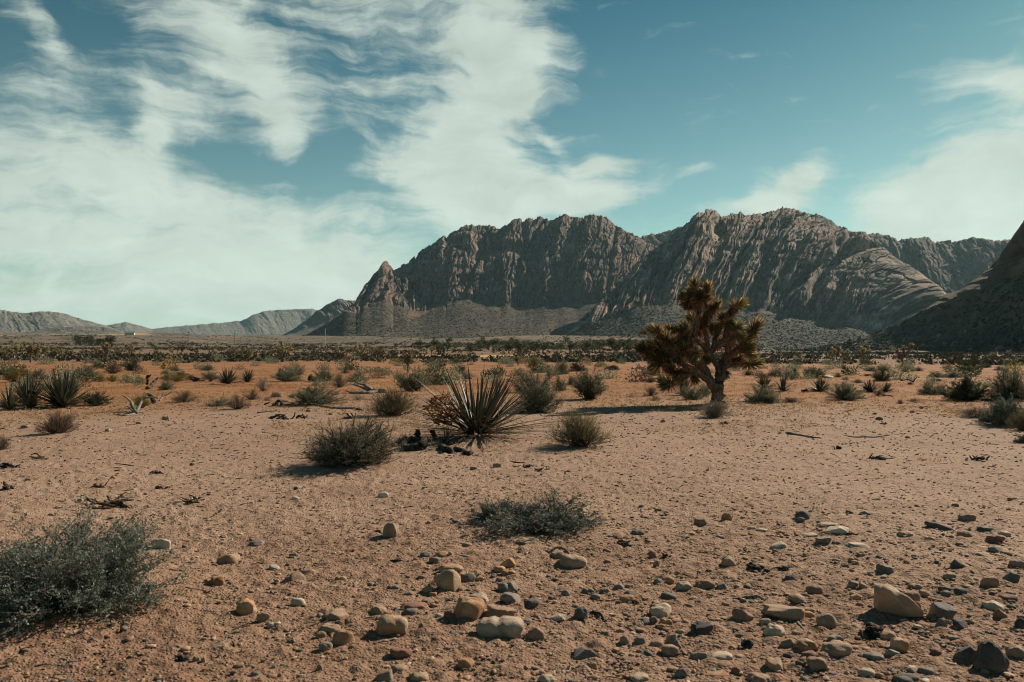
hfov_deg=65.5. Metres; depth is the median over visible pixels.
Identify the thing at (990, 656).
rock
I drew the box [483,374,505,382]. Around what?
desert shrub
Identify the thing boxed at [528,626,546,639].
rock
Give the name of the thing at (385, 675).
rock
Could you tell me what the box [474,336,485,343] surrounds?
tree
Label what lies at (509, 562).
rock
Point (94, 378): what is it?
dark shrub
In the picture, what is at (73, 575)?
desert shrub
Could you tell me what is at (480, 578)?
stone
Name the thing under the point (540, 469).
debris clump
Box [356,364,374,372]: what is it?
desert shrub
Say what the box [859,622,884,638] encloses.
debris clump
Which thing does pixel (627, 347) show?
tree
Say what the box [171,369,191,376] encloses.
desert shrub
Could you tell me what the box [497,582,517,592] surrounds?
rock
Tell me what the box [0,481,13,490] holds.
debris clump
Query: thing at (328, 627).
rock
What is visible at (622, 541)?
debris clump
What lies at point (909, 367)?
desert shrub
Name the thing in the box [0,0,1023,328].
sky
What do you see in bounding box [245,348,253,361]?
joshua tree
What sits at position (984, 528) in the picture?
rock
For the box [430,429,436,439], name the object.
charred trunk
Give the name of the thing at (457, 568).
rock
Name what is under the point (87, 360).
desert shrub
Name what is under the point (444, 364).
dark shrub
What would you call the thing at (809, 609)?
rock
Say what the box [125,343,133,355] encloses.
joshua tree
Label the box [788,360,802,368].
desert shrub
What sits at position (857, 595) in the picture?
rock
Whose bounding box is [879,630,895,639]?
rock
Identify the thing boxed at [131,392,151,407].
yellow shrub
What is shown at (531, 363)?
yellow shrub
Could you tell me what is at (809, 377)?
desert shrub
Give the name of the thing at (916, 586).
rock
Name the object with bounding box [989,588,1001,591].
rock
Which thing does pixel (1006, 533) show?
rock
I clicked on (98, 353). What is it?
joshua tree
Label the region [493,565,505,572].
rock
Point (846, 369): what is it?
dark shrub
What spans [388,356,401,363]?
yellow shrub
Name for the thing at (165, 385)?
desert shrub
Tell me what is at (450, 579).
rock
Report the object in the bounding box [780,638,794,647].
rock
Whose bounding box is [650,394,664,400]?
dry shrub
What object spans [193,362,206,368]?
desert shrub
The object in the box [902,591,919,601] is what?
rock
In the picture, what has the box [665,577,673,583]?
stone
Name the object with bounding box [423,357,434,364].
dark shrub
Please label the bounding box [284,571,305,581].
rock
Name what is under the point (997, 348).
rubble
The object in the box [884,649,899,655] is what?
rock
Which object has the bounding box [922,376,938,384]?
desert shrub
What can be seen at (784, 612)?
rock
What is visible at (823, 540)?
rock
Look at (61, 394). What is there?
yucca
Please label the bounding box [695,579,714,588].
rock
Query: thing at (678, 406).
grass
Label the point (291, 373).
desert shrub
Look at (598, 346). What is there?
tree
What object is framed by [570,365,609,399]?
desert shrub
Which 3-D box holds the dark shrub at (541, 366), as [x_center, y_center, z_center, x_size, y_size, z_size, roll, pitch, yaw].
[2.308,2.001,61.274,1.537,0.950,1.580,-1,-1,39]
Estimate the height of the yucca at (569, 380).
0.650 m
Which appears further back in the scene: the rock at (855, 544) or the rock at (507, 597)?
the rock at (855, 544)
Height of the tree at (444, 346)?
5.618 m
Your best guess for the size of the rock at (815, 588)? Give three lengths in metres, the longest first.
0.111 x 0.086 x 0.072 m
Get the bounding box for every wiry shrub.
[169,387,200,402]
[329,372,346,386]
[353,385,423,416]
[543,406,617,449]
[643,384,657,395]
[873,389,884,395]
[1001,406,1023,430]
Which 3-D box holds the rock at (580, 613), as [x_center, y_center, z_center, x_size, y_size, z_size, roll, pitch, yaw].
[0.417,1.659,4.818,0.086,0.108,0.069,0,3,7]
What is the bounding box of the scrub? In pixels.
[0,332,1023,364]
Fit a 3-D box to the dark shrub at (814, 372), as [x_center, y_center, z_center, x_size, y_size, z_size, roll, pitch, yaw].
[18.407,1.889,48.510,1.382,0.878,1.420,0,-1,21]
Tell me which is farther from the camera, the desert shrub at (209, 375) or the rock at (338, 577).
the desert shrub at (209, 375)
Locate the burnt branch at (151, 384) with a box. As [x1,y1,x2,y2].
[145,377,157,389]
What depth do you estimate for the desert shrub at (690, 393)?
26.32 m
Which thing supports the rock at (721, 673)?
on the desert ground at (218, 467)
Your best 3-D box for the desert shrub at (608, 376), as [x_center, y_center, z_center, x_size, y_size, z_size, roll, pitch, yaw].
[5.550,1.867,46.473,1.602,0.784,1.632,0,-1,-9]
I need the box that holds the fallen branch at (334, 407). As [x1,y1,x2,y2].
[304,403,355,408]
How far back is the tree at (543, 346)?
238.57 m
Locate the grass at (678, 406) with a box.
[0,368,1023,680]
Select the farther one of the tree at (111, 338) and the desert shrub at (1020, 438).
the tree at (111, 338)
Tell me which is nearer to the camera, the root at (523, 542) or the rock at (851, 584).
the rock at (851, 584)
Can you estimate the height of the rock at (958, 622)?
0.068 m
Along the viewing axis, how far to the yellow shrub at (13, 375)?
41.49 m
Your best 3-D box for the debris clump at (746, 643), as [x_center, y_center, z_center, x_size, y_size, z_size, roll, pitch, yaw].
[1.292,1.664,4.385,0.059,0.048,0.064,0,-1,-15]
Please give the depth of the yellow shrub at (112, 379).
41.90 m
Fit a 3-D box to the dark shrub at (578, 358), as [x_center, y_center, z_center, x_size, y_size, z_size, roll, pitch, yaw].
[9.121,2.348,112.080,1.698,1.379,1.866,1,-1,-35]
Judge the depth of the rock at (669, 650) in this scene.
4.27 m
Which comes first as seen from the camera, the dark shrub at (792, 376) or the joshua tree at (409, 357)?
the dark shrub at (792, 376)
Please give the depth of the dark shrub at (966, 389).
26.60 m
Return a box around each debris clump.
[0,462,20,467]
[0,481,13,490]
[29,452,48,459]
[85,491,133,508]
[90,480,108,487]
[149,470,163,473]
[155,485,170,488]
[175,653,188,661]
[179,496,204,503]
[191,377,211,381]
[264,399,294,405]
[268,412,295,419]
[296,414,307,418]
[342,413,353,418]
[534,466,549,470]
[614,539,631,546]
[741,639,753,647]
[746,562,763,570]
[776,565,791,570]
[844,532,858,535]
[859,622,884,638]
[869,453,892,459]
[965,455,989,459]
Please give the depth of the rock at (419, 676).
3.88 m
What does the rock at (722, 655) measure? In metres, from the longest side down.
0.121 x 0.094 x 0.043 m
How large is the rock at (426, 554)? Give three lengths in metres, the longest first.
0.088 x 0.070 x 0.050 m
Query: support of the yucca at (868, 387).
on the desert ground at (218, 467)
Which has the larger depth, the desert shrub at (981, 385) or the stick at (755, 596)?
the desert shrub at (981, 385)
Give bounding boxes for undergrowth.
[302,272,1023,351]
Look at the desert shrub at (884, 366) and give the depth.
65.93 m
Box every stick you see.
[44,649,72,660]
[547,546,570,553]
[733,595,765,600]
[785,432,821,438]
[844,433,891,439]
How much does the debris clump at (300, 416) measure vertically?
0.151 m
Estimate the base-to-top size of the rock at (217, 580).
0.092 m
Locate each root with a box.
[514,539,539,544]
[589,610,606,621]
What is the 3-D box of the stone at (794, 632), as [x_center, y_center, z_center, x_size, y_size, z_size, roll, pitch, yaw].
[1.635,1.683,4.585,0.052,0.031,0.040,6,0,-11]
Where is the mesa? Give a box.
[20,326,123,333]
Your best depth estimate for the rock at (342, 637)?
4.34 m
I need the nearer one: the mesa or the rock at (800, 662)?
the rock at (800, 662)
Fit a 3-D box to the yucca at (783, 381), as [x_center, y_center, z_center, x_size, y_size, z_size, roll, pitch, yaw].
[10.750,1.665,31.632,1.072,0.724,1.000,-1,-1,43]
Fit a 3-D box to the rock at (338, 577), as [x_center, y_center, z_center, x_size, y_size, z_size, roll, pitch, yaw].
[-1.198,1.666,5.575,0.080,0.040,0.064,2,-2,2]
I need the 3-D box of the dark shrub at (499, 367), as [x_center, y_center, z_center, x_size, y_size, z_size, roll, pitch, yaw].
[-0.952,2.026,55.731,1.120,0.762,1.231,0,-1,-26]
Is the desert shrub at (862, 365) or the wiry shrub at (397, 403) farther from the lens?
the desert shrub at (862, 365)
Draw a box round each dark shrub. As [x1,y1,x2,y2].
[0,361,12,370]
[3,367,27,378]
[10,363,31,372]
[69,368,98,381]
[78,387,113,405]
[100,357,121,368]
[124,356,139,370]
[344,360,359,369]
[422,364,448,384]
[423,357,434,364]
[435,357,447,366]
[450,357,462,363]
[480,366,503,377]
[491,365,506,374]
[531,361,549,370]
[532,364,545,372]
[567,360,586,371]
[571,353,582,361]
[639,368,654,375]
[656,374,664,380]
[741,370,753,374]
[768,368,782,376]
[783,369,801,379]
[790,358,803,364]
[802,366,820,376]
[804,365,825,378]
[841,364,859,374]
[843,354,855,360]
[857,355,876,364]
[870,366,893,381]
[937,370,998,400]
[942,364,957,371]
[954,356,986,370]
[955,362,981,376]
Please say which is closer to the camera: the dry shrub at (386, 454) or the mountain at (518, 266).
the dry shrub at (386, 454)
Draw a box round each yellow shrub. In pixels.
[0,367,29,381]
[91,374,105,381]
[106,374,117,381]
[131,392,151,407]
[159,357,177,368]
[160,374,172,380]
[167,374,190,381]
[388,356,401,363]
[524,356,543,368]
[1004,359,1023,374]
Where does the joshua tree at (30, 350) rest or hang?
on the desert ground at (218, 467)
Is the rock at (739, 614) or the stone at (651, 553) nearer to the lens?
the rock at (739, 614)
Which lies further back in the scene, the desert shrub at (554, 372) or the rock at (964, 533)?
the desert shrub at (554, 372)
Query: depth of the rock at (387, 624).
4.49 m
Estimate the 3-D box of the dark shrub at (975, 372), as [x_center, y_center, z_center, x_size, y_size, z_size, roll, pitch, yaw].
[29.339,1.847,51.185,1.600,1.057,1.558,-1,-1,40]
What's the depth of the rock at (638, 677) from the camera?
3.93 m
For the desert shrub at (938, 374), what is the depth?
49.95 m
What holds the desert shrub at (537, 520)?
on the desert ground at (218, 467)
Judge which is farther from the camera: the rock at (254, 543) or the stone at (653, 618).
the rock at (254, 543)
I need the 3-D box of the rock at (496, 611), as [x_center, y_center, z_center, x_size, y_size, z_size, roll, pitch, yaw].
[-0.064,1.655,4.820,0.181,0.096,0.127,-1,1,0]
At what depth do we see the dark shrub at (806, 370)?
51.23 m
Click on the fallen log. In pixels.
(368, 388)
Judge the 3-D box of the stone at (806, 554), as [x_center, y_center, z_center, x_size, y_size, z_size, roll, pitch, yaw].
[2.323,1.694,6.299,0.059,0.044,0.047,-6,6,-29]
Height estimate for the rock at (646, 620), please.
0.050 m
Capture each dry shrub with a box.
[0,431,12,449]
[8,357,20,363]
[16,391,41,407]
[32,405,82,433]
[74,377,91,386]
[101,362,121,373]
[132,366,148,373]
[226,394,252,408]
[234,363,245,369]
[242,387,260,399]
[255,377,275,390]
[341,435,399,463]
[352,395,364,399]
[368,368,384,378]
[418,372,436,384]
[439,364,464,379]
[506,368,531,381]
[516,358,529,363]
[580,356,592,363]
[625,363,656,381]
[643,376,655,382]
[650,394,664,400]
[696,396,737,417]
[768,364,781,372]
[779,395,801,402]
[951,405,992,417]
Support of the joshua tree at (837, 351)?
on the desert ground at (218, 467)
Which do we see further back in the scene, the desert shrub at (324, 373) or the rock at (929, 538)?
the desert shrub at (324, 373)
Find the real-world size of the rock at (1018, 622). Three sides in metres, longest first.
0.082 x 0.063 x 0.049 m
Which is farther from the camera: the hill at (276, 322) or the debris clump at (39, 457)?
the hill at (276, 322)
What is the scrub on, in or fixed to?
on the desert ground at (218, 467)
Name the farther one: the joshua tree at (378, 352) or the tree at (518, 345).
the tree at (518, 345)
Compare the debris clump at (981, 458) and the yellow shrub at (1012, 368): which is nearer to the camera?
the debris clump at (981, 458)
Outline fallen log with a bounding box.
[345,382,387,393]
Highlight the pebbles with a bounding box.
[0,473,1023,681]
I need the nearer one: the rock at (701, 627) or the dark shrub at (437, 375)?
the rock at (701, 627)
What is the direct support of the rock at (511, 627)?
on the desert ground at (218, 467)
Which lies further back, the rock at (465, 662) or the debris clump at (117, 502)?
the debris clump at (117, 502)
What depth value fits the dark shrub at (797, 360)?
96.06 m
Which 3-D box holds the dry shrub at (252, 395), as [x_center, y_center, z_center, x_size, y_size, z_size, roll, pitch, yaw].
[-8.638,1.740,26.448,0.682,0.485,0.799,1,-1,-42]
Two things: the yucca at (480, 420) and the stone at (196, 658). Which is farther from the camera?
the yucca at (480, 420)
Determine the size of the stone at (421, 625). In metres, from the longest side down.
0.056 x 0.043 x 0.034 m
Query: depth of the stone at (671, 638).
4.43 m
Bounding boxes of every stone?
[162,416,169,419]
[193,656,199,661]
[250,671,258,675]
[317,663,323,670]
[418,623,425,627]
[429,592,436,595]
[444,611,454,618]
[462,542,471,545]
[475,576,483,580]
[493,463,500,467]
[496,577,503,581]
[561,590,570,595]
[590,593,600,598]
[624,590,633,594]
[625,584,633,587]
[648,550,656,557]
[649,616,657,621]
[653,560,658,566]
[654,578,662,582]
[657,624,665,628]
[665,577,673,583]
[666,634,676,643]
[672,640,681,649]
[791,630,800,634]
[795,517,804,521]
[802,551,809,556]
[859,582,867,587]
[936,618,946,627]
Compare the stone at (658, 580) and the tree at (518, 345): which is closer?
the stone at (658, 580)
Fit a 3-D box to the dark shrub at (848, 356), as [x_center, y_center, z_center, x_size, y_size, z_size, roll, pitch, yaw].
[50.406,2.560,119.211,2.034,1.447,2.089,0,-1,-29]
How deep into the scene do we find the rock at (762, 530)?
7.12 m
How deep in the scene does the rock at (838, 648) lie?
4.26 m
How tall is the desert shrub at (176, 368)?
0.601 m
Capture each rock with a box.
[152,538,170,548]
[209,575,223,585]
[216,553,239,563]
[236,598,256,614]
[250,540,263,546]
[256,613,268,622]
[267,622,280,628]
[269,564,279,569]
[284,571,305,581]
[290,597,305,605]
[300,568,314,573]
[315,631,325,637]
[318,623,340,631]
[318,642,331,650]
[322,608,348,619]
[322,644,332,650]
[332,629,354,645]
[335,576,345,580]
[370,605,386,614]
[375,614,407,634]
[375,668,392,681]
[378,491,388,497]
[382,522,399,537]
[387,585,399,588]
[390,648,411,658]
[391,664,406,671]
[401,602,427,608]
[403,608,417,615]
[408,672,428,680]
[420,551,430,556]
[422,586,433,592]
[429,557,440,563]
[433,569,460,591]
[436,551,447,556]
[438,563,463,572]
[453,596,484,619]
[457,658,473,667]
[461,573,474,581]
[469,592,488,601]
[476,616,524,638]
[486,604,515,617]
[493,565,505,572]
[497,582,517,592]
[500,592,520,602]
[501,570,515,574]
[502,558,515,566]
[524,598,540,607]
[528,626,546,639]
[537,674,554,681]
[548,613,565,620]
[551,551,563,558]
[559,554,586,567]
[574,606,587,619]
[574,647,600,659]
[582,588,594,593]
[587,662,597,668]
[613,583,623,588]
[619,594,633,601]
[620,635,629,643]
[629,672,648,681]
[631,529,644,534]
[634,636,645,643]
[638,617,649,624]
[649,603,671,616]
[649,638,663,647]
[659,618,672,624]
[661,592,677,598]
[661,644,678,656]
[675,581,691,590]
[676,668,686,677]
[689,652,707,659]
[690,620,713,634]
[694,517,707,525]
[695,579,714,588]
[706,670,728,676]
[711,651,732,659]
[716,582,726,588]
[720,556,735,566]
[721,513,731,520]
[731,666,741,674]
[732,608,753,620]
[746,672,769,681]
[756,528,766,531]
[759,618,770,624]
[761,604,804,620]
[763,623,784,636]
[765,657,782,670]
[771,541,786,549]
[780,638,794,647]
[785,574,797,580]
[788,593,804,603]
[791,660,805,665]
[793,638,818,650]
[795,510,810,518]
[801,650,817,656]
[802,532,817,536]
[803,607,814,612]
[805,611,814,617]
[806,584,823,593]
[806,656,827,670]
[815,536,831,543]
[816,612,837,628]
[819,522,838,526]
[821,640,852,656]
[825,526,848,533]
[827,635,843,641]
[845,542,869,548]
[847,580,858,587]
[849,593,861,599]
[851,623,861,628]
[857,667,874,677]
[863,652,883,659]
[873,584,923,616]
[876,563,894,572]
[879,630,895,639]
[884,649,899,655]
[890,637,908,652]
[893,672,919,681]
[896,531,912,536]
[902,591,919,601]
[907,584,921,588]
[907,665,917,672]
[918,589,929,596]
[918,666,934,674]
[924,521,951,529]
[924,536,934,540]
[928,602,956,619]
[930,648,941,654]
[938,586,951,591]
[940,590,950,595]
[943,573,956,578]
[950,560,964,567]
[952,617,968,628]
[953,587,967,593]
[954,646,975,660]
[957,530,972,536]
[958,514,975,520]
[972,552,988,555]
[973,641,1009,671]
[977,526,993,530]
[980,576,999,586]
[982,600,1004,610]
[985,535,1004,541]
[988,545,1003,552]
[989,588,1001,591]
[992,608,1006,618]
[997,531,1010,536]
[998,595,1017,599]
[1000,550,1013,555]
[1002,570,1020,581]
[1005,645,1023,658]
[1009,559,1023,566]
[1014,618,1023,627]
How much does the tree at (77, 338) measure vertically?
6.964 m
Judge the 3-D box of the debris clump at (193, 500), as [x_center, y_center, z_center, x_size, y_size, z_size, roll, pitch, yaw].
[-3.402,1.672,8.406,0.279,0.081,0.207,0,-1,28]
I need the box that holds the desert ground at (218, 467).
[0,333,1023,681]
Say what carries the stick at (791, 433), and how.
on the desert ground at (218, 467)
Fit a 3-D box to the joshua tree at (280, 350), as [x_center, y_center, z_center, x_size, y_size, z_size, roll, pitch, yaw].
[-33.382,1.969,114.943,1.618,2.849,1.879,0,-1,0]
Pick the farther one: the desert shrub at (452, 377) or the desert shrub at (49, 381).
the desert shrub at (452, 377)
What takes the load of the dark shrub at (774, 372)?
on the desert ground at (218, 467)
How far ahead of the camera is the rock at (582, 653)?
4.21 m
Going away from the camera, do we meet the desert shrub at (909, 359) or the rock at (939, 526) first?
the rock at (939, 526)
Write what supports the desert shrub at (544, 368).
on the desert ground at (218, 467)
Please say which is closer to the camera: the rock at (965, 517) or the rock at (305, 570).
the rock at (305, 570)
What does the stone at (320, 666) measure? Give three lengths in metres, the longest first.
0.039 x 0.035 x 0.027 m
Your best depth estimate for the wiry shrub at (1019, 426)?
16.38 m
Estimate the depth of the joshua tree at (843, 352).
136.28 m
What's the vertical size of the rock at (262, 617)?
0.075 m
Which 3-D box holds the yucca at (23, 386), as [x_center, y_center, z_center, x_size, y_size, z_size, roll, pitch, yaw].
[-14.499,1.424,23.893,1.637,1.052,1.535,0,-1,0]
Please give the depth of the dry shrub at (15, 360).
97.38 m
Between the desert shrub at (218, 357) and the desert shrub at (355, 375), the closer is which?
the desert shrub at (355, 375)
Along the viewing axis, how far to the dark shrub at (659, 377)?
42.61 m
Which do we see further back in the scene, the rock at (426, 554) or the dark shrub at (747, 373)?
the dark shrub at (747, 373)
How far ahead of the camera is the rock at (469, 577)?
5.53 m
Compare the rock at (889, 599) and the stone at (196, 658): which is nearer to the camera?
the stone at (196, 658)
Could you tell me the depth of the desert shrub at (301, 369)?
52.76 m
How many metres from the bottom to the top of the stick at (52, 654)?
0.029 m
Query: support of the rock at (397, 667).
on the desert ground at (218, 467)
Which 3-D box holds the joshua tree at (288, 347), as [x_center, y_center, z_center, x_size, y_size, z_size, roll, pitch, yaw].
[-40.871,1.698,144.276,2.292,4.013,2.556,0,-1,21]
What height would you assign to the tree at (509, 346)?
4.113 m
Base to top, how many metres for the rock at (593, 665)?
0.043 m
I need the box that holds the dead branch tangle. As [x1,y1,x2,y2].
[114,392,155,415]
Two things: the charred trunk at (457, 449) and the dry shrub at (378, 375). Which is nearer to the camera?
the charred trunk at (457, 449)
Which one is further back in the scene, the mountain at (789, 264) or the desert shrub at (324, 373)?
the mountain at (789, 264)
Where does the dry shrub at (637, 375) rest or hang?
on the desert ground at (218, 467)
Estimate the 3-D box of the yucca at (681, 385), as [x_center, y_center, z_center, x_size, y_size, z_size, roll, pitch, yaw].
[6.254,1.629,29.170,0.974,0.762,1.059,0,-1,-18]
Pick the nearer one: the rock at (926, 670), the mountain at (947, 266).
the rock at (926, 670)
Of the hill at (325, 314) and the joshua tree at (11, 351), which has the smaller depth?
the joshua tree at (11, 351)
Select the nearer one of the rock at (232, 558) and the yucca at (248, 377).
the rock at (232, 558)
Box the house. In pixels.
[124,331,134,334]
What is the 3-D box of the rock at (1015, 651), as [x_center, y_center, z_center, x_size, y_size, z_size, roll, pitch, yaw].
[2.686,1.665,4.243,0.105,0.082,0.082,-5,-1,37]
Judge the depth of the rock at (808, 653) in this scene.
4.21 m
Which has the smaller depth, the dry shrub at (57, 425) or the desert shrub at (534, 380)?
the dry shrub at (57, 425)
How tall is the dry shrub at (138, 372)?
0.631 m
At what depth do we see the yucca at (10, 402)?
21.91 m
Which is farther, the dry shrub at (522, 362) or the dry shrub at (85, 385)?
the dry shrub at (522, 362)
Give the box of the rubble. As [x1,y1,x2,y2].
[303,272,1023,351]
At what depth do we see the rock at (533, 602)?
5.01 m
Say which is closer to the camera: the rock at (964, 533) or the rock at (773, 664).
the rock at (773, 664)
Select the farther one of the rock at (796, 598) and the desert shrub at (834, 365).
the desert shrub at (834, 365)
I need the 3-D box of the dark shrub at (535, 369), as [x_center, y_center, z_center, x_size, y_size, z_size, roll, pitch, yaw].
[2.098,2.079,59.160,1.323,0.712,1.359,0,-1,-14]
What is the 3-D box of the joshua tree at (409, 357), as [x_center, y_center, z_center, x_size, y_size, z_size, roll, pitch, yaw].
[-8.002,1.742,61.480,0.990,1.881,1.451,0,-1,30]
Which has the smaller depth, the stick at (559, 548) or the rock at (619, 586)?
the rock at (619, 586)
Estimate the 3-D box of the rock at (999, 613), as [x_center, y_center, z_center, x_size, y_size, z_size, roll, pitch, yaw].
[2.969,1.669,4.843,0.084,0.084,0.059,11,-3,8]
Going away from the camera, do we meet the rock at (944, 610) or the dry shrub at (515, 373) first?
the rock at (944, 610)
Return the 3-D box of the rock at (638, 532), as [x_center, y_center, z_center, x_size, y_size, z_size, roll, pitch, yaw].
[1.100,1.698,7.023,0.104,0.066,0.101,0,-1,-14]
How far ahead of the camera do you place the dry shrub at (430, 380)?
38.48 m
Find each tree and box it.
[7,346,18,360]
[11,343,23,353]
[22,341,42,361]
[40,346,49,355]
[65,349,73,356]
[71,335,90,345]
[95,348,100,357]
[99,342,114,360]
[100,335,115,342]
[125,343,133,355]
[178,344,188,352]
[226,348,236,358]
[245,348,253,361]
[274,345,285,361]
[278,340,292,355]
[358,342,367,352]
[358,348,368,361]
[372,347,385,356]
[402,352,414,371]
[412,340,422,346]
[432,338,440,346]
[436,337,457,352]
[473,344,485,348]
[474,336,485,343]
[484,338,499,349]
[493,341,514,353]
[513,354,521,365]
[514,339,527,352]
[529,339,550,352]
[556,336,583,351]
[577,341,597,351]
[589,344,601,350]
[592,341,605,345]
[602,338,621,350]
[617,340,631,346]
[623,343,632,350]
[632,276,765,403]
[827,345,841,361]
[841,349,849,360]
[859,345,870,359]
[893,343,914,365]
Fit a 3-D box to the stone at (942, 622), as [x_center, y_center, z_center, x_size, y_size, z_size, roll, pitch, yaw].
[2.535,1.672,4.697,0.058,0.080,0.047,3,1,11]
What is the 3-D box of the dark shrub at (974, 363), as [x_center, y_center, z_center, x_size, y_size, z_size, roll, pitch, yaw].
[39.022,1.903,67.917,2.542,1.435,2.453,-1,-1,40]
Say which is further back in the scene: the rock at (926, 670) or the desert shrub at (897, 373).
the desert shrub at (897, 373)
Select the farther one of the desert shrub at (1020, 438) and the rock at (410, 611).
the desert shrub at (1020, 438)
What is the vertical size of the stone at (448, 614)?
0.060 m
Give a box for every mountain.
[306,214,656,337]
[563,206,946,349]
[641,226,1009,292]
[799,221,1023,351]
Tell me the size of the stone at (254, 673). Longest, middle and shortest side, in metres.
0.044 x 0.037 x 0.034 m
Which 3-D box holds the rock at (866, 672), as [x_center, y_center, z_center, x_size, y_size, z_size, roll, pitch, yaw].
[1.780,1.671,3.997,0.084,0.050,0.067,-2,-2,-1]
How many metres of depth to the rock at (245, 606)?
4.79 m
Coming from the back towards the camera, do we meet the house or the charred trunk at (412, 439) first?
the house
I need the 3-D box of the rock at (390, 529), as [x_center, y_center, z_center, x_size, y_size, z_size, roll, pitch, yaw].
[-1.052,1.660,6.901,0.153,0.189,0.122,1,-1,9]
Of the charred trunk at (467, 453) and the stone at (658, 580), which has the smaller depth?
the stone at (658, 580)
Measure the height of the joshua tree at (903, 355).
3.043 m
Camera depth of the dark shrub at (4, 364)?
60.47 m
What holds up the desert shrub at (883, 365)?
on the desert ground at (218, 467)
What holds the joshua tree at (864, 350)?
on the desert ground at (218, 467)
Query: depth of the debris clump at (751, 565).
5.89 m
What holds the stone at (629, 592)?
on the desert ground at (218, 467)
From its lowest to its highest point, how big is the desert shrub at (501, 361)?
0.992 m
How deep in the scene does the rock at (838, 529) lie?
7.00 m
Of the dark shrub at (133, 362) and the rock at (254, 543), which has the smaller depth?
the rock at (254, 543)
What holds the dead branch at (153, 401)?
on the desert ground at (218, 467)
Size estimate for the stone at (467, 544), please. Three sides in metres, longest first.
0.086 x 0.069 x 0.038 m
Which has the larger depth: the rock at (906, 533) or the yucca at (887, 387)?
the yucca at (887, 387)
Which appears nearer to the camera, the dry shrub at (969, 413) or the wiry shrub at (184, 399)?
the dry shrub at (969, 413)
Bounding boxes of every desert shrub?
[0,495,199,636]
[2,364,18,370]
[28,366,47,378]
[36,356,55,363]
[39,373,69,389]
[41,369,82,387]
[47,361,77,377]
[66,362,103,375]
[82,356,96,362]
[90,359,101,367]
[117,373,143,383]
[131,378,146,384]
[150,360,160,365]
[157,377,176,389]
[163,369,176,374]
[170,366,180,370]
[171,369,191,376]
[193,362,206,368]
[199,362,214,370]
[200,368,217,379]
[203,395,231,405]
[210,352,224,360]
[267,358,278,363]
[269,365,305,380]
[270,391,282,396]
[279,363,306,375]
[281,381,349,405]
[289,406,407,469]
[308,363,335,380]
[310,376,331,384]
[315,362,331,369]
[335,360,352,369]
[345,370,369,381]
[349,376,368,384]
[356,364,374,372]
[374,368,389,375]
[380,365,392,374]
[390,364,434,390]
[427,359,442,370]
[441,367,467,384]
[458,370,472,377]
[466,487,614,544]
[470,498,503,520]
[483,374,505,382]
[497,358,513,363]
[501,357,514,363]
[508,377,565,413]
[510,367,559,391]
[514,367,523,375]
[535,361,553,372]
[544,365,562,375]
[551,356,570,373]
[552,376,568,390]
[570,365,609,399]
[593,366,620,378]
[677,383,711,399]
[699,381,711,394]
[743,384,785,403]
[775,369,791,376]
[780,363,798,370]
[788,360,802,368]
[801,372,815,378]
[820,376,869,400]
[830,359,847,367]
[854,363,868,368]
[863,365,876,370]
[874,362,892,369]
[877,365,891,370]
[887,362,919,379]
[898,361,917,371]
[899,357,920,364]
[914,380,942,394]
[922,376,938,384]
[926,371,945,377]
[941,369,963,377]
[969,392,1023,426]
[975,379,992,386]
[983,362,1023,399]
[1013,433,1023,442]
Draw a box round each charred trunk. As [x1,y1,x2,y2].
[392,436,418,446]
[401,436,427,450]
[414,429,420,436]
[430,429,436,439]
[438,444,453,453]
[444,437,466,444]
[453,446,464,451]
[462,450,473,455]
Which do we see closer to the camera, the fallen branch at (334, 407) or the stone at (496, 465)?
the stone at (496, 465)
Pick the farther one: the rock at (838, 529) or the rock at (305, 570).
the rock at (838, 529)
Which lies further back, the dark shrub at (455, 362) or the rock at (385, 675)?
the dark shrub at (455, 362)
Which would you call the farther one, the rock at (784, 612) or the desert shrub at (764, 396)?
the desert shrub at (764, 396)
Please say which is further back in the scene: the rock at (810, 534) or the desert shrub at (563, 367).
the desert shrub at (563, 367)
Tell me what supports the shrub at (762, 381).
on the desert ground at (218, 467)
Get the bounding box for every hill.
[0,310,124,333]
[107,308,316,335]
[281,298,355,335]
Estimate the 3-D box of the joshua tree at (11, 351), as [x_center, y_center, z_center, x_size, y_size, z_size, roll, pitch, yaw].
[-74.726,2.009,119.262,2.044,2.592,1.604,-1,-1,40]
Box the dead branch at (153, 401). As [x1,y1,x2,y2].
[147,393,155,403]
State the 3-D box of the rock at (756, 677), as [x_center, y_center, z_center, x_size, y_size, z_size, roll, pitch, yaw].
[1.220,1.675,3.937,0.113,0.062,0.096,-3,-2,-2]
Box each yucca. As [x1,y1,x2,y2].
[0,382,27,409]
[2,373,48,404]
[23,366,101,407]
[211,366,239,383]
[236,368,254,381]
[385,361,561,444]
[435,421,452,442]
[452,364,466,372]
[566,373,572,384]
[673,381,691,393]
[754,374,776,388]
[772,374,792,390]
[806,376,833,390]
[858,379,884,391]
[878,382,894,391]
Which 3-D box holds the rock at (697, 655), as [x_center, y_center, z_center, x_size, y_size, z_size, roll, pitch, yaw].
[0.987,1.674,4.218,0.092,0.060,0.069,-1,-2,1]
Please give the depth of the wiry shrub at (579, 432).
12.97 m
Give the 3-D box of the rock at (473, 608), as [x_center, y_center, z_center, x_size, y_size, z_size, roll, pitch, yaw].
[-0.257,1.631,4.809,0.191,0.160,0.163,1,-2,-9]
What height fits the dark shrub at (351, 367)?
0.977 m

